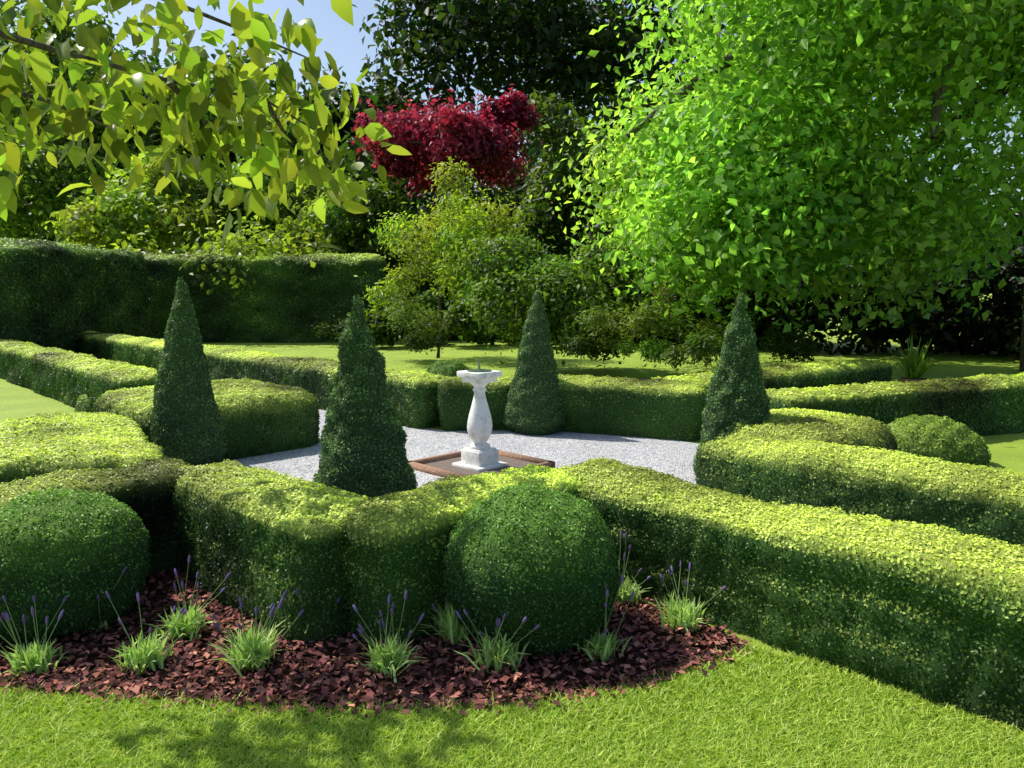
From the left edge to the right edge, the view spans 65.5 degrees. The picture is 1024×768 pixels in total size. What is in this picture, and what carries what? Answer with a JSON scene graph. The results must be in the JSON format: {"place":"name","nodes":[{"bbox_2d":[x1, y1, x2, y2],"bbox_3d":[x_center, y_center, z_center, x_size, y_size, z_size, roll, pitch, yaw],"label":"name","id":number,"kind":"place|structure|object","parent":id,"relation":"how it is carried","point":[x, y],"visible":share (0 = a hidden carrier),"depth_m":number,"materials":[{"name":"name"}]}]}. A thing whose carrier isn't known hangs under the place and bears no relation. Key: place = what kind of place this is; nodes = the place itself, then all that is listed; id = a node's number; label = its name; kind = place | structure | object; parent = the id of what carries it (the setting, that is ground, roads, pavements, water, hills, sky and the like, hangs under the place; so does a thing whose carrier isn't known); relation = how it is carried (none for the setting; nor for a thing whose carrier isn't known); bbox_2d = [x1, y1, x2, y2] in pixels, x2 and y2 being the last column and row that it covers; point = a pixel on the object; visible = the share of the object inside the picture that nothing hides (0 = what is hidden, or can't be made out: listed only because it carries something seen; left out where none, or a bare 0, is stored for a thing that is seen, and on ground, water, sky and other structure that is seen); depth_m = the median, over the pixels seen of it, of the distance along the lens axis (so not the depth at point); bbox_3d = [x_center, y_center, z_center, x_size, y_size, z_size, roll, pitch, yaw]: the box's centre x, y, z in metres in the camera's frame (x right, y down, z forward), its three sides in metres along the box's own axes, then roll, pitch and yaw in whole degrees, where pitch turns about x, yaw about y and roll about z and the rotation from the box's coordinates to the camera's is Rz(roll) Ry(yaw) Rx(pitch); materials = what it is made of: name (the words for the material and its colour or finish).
{"place":"outdoors","nodes":[
{"label":"outdoors","id":0,"kind":"place"},
{"bbox_2d":[0,0,1022,286],"label":"sky","id":1,"kind":"structure","parent":0,"point":[343,40],"materials":[{"name":"blue"}]},
{"bbox_2d":[0,294,1023,766],"bbox_3d":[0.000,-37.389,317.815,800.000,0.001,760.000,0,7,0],"label":"lawn","id":2,"kind":"structure","parent":0,"point":[20,402],"depth_m":21.20,"materials":[{"name":"green plant"}]},
{"bbox_2d":[0,567,755,721],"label":"mulch bark chips","id":3,"kind":"object","parent":2,"relation":"on","point":[381,691],"visible":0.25,"depth_m":4.33,"materials":[{"name":"brown wood"}]},
{"bbox_2d":[0,530,725,682],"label":"lavender","id":4,"kind":"object","parent":3,"relation":"on","point":[252,650],"depth_m":4.39,"materials":[{"name":"green plant"}]},
{"bbox_2d":[221,409,698,487],"bbox_3d":[-1.183,0.891,9.806,6.300,0.001,22.000,-7,10,-45],"label":"gravel court","id":5,"kind":"object","parent":2,"relation":"on","point":[665,456],"visible":0.08,"depth_m":10.15,"materials":[{"name":"grey gravel"}]},
{"bbox_2d":[423,455,537,476],"bbox_3d":[-0.370,0.942,9.206,1.160,0.001,1.160,7,10,45],"label":"soil bed","id":6,"kind":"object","parent":5,"relation":"on","point":[445,464],"depth_m":9.26,"materials":[{"name":"brown soil"}]},
{"bbox_2d":[452,370,507,471],"bbox_3d":[-0.370,0.412,9.140,0.460,1.127,0.460,7,10,45],"label":"sundial pedestal","id":7,"kind":"object","parent":6,"relation":"on","point":[479,454],"visible":0.96,"depth_m":9.04,"materials":[{"name":"stone"}]},
{"bbox_2d":[467,358,491,371],"bbox_3d":[-0.370,-0.218,9.062,0.280,0.142,0.280,0,7,0],"label":"sundial","id":8,"kind":"object","parent":7,"relation":"on","point":[479,369],"visible":1,"depth_m":9.03,"materials":[{"name":"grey metal"}]},
{"bbox_2d":[408,450,554,477],"bbox_3d":[-0.370,0.937,9.206,1.230,0.080,1.230,7,10,45],"label":"brick edging","id":9,"kind":"object","parent":5,"relation":"on","point":[418,465],"visible":0.36,"depth_m":9.26,"materials":[{"name":"brown brick"}]},
{"bbox_2d":[0,237,1023,732],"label":"hedges","id":10,"kind":"object","parent":2,"relation":"on","point":[388,582],"visible":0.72,"depth_m":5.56,"materials":[{"name":"green plant"}]},
{"bbox_2d":[0,0,1023,379],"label":"background trees","id":11,"kind":"object","parent":2,"relation":"on","point":[496,276],"visible":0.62,"depth_m":33.44,"materials":[{"name":"green plant"}]},
{"bbox_2d":[0,641,1023,767],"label":"lawn grass","id":12,"kind":"structure","parent":2,"relation":"on","point":[866,723],"depth_m":3.74,"materials":[{"name":"green plant"}]},
{"bbox_2d":[0,0,1023,371],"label":"tree branches","id":13,"kind":"object","parent":2,"relation":"on","point":[936,94],"visible":0.31,"depth_m":14.90,"materials":[{"name":"brown plant"}]},
{"bbox_2d":[0,0,411,250],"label":"tree leaves","id":14,"kind":"object","parent":13,"relation":"attached to","point":[189,106],"visible":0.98,"depth_m":6.51,"materials":[{"name":"green plant"}]},
{"bbox_2d":[529,0,1023,332],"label":"tree foliage","id":15,"kind":"object","parent":13,"relation":"attached to","point":[732,184],"visible":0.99,"depth_m":15.43,"materials":[{"name":"green plant"}]},
{"bbox_2d":[899,377,926,381],"bbox_3d":[7.357,0.097,14.624,0.468,0.400,0.480,0,7,0],"label":"terracotta pot","id":16,"kind":"object","parent":2,"relation":"on","point":[902,379],"visible":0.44,"depth_m":14.53,"materials":[{"name":"brown ceramic"}]}
]}

